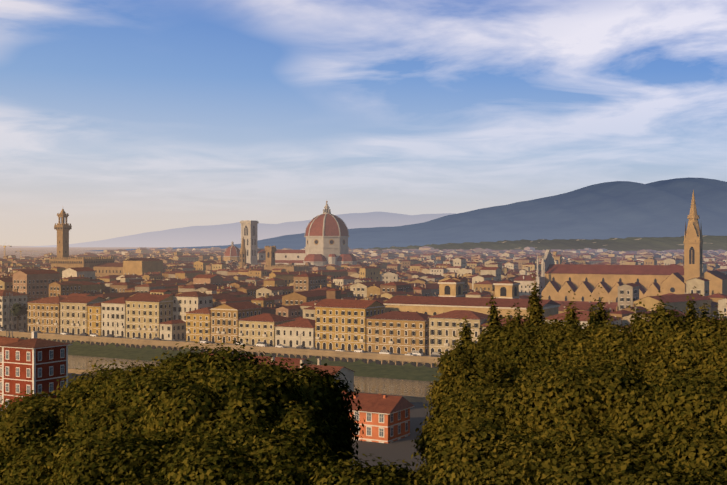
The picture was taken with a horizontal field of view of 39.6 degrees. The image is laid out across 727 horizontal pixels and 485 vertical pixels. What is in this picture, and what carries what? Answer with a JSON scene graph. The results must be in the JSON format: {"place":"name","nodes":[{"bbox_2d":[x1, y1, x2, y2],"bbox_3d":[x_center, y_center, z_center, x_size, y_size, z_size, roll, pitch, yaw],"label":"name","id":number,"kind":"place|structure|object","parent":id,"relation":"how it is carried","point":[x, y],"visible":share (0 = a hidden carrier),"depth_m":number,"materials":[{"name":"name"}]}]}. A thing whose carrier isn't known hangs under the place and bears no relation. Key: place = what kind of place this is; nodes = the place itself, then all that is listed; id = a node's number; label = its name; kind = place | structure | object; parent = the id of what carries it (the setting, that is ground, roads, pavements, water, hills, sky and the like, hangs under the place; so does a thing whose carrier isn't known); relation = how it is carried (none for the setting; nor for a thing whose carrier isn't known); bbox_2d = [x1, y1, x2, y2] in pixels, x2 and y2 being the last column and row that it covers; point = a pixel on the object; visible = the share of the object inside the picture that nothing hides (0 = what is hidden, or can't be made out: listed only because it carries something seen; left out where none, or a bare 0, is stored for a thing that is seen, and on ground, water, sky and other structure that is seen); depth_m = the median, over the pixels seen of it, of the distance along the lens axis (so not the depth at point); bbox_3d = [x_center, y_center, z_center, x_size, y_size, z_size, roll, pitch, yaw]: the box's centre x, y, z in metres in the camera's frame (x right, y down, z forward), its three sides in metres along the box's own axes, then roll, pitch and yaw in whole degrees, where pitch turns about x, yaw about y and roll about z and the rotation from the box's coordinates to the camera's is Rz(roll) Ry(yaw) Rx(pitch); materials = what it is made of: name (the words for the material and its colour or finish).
{"place":"outdoors","nodes":[
{"label":"outdoors","id":0,"kind":"place"},
{"bbox_2d":[0,331,439,403],"bbox_3d":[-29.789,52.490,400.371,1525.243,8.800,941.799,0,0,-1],"label":"embankment","id":1,"kind":"structure","parent":0,"point":[388,358],"depth_m":464.55,"materials":[{"name":"beige stone"}]},
{"bbox_2d":[0,246,441,471],"bbox_3d":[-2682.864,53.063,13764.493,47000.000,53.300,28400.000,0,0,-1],"label":"ground","id":2,"kind":"structure","parent":0,"point":[399,449],"depth_m":425.19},
{"bbox_2d":[10,302,27,317],"bbox_3d":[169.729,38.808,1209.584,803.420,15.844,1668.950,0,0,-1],"label":"leaves","id":3,"kind":"object","parent":2,"relation":"on","point":[24,309],"visible":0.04,"depth_m":566.42,"materials":[{"name":"green plant"}]},
{"bbox_2d":[0,346,65,408],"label":"red house","id":4,"kind":"structure","parent":2,"relation":"on","point":[44,367],"depth_m":293.11,"materials":[{"name":"paint"}]},
{"bbox_2d":[49,209,309,276],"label":"stone buildings","id":5,"kind":"structure","parent":2,"relation":"on","point":[63,244],"depth_m":1001.88,"materials":[{"name":"brown stone"}]},
{"bbox_2d":[1,246,411,354],"bbox_3d":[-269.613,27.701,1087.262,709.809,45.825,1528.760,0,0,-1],"label":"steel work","id":6,"kind":"object","parent":2,"relation":"on","point":[9,308],"visible":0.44,"depth_m":327.69,"materials":[{"name":"grey metal"}]},
{"bbox_2d":[0,331,414,442],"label":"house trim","id":7,"kind":"structure","parent":2,"relation":"on","point":[34,364],"depth_m":291.17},
{"bbox_2d":[0,350,407,435],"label":"house glass","id":8,"kind":"object","parent":7,"relation":"in","point":[368,414],"visible":0.4,"depth_m":290.36,"materials":[{"name":"glass"}]},
{"bbox_2d":[0,336,431,484],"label":"broadleaf leaves","id":9,"kind":"object","parent":2,"relation":"on","point":[131,442],"visible":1,"depth_m":59.14,"materials":[{"name":"green plant"}]},
{"bbox_2d":[7,330,430,356],"bbox_3d":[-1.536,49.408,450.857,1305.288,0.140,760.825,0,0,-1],"label":"pavements","id":10,"kind":"structure","parent":2,"relation":"on","point":[233,344],"depth_m":489.07,"materials":[{"name":"grey stone"}]},
{"bbox_2d":[4,209,701,367],"bbox_3d":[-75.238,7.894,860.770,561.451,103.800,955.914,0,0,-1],"label":"landmark openings","id":11,"kind":"object","parent":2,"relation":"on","point":[672,289],"visible":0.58,"depth_m":525.61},
{"bbox_2d":[0,247,726,390],"bbox_3d":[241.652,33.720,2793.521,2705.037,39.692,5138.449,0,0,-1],"label":"buildings","id":12,"kind":"structure","parent":2,"relation":"on","point":[698,284],"depth_m":560.42,"materials":[{"name":"beige paint"}]},
{"bbox_2d":[0,246,726,413],"bbox_3d":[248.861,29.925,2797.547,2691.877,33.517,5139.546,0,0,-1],"label":"city roofs","id":13,"kind":"structure","parent":12,"relation":"on","point":[379,403],"depth_m":587.99,"materials":[{"name":"red tile"}]},
{"bbox_2d":[0,277,726,354],"bbox_3d":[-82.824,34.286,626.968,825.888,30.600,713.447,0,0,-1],"label":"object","id":14,"kind":"structure","parent":12,"relation":"attached to","point":[546,306],"depth_m":487.49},
{"bbox_2d":[0,255,726,354],"bbox_3d":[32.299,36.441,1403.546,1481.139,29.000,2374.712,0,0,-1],"label":"windows","id":15,"kind":"structure","parent":12,"relation":"attached to","point":[447,290],"depth_m":506.70,"materials":[{"name":"glass"}]},
{"bbox_2d":[0,277,726,344],"bbox_3d":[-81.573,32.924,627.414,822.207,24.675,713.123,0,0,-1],"label":"window shutters","id":16,"kind":"object","parent":12,"relation":"attached to","point":[464,292],"visible":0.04,"depth_m":507.12,"materials":[{"name":"brown wood"}]},
{"bbox_3d":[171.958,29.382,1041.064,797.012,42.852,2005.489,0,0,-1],"label":"tree trunk and branches","id":17,"kind":"object","parent":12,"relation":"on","visible":0},
{"bbox_2d":[0,295,726,484],"bbox_3d":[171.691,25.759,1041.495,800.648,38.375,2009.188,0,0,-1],"label":"tree foliage","id":18,"kind":"object","parent":17,"relation":"attached to","point":[41,432],"visible":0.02,"depth_m":62.15,"materials":[{"name":"green plant"}]},
{"bbox_2d":[400,273,726,484],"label":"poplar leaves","id":19,"kind":"object","parent":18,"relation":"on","point":[539,437],"visible":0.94,"depth_m":57.65,"materials":[{"name":"green plant"}]},
{"bbox_2d":[350,394,409,442],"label":"orange house","id":20,"kind":"structure","parent":2,"relation":"on","point":[375,421],"depth_m":249.80,"materials":[{"name":"paint"}]},
{"bbox_2d":[223,203,554,295],"bbox_3d":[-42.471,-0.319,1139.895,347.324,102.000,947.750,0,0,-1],"label":"cathedral","id":21,"kind":"structure","parent":2,"relation":"on","point":[325,248],"depth_m":1280.98,"materials":[{"name":"white stone"}]},
{"bbox_2d":[224,214,356,262],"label":"landmark dome tiles","id":22,"kind":"object","parent":21,"relation":"on","point":[331,228],"visible":0.75,"depth_m":1280.78,"materials":[{"name":"red tile"}]},
{"bbox_2d":[123,190,726,301],"bbox_3d":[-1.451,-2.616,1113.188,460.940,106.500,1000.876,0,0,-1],"label":"ochre stone","id":23,"kind":"object","parent":2,"relation":"on","point":[693,238],"visible":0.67,"depth_m":647.27,"materials":[{"name":"beige stone"}]},
{"bbox_2d":[542,264,726,294],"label":"church roof","id":24,"kind":"structure","parent":23,"relation":"on","point":[677,271],"depth_m":656.55,"materials":[{"name":"brown tile"}]},
{"bbox_2d":[27,212,455,246],"bbox_3d":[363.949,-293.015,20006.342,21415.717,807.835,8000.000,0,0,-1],"label":"mountain","id":25,"kind":"structure","parent":0,"point":[211,235],"depth_m":18217.76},
{"bbox_2d":[68,355,432,397],"bbox_3d":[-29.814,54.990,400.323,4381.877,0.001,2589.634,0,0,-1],"label":"river","id":26,"kind":"structure","parent":0,"point":[403,387],"depth_m":399.45,"materials":[{"name":"liquid"}]},
{"bbox_2d":[0,0,726,245],"label":"sky","id":27,"kind":"structure","parent":0,"point":[123,117],"materials":[{"name":"blue"}]},
{"bbox_2d":[92,177,726,250],"bbox_3d":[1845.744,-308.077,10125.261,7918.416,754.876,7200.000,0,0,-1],"label":"mountain","id":28,"kind":"structure","parent":0,"point":[616,209],"depth_m":8470.67,"materials":[{"name":"blue"}]},
{"bbox_2d":[355,235,726,250],"bbox_3d":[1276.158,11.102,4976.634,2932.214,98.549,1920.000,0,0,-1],"label":"hill","id":29,"kind":"structure","parent":0,"point":[710,242],"depth_m":4701.76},
{"label":"lungarno road","id":30,"kind":"structure","parent":0,"visible":0},
{"bbox_2d":[0,327,442,356],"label":"parked cars","id":31,"kind":"object","parent":30,"relation":"on","point":[434,354],"visible":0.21,"depth_m":485.25,"materials":[{"name":"metal"}]},
{"bbox_2d":[0,329,422,355],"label":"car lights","id":32,"kind":"object","parent":31,"relation":"attached to","point":[413,354],"visible":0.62,"depth_m":472.68}
]}

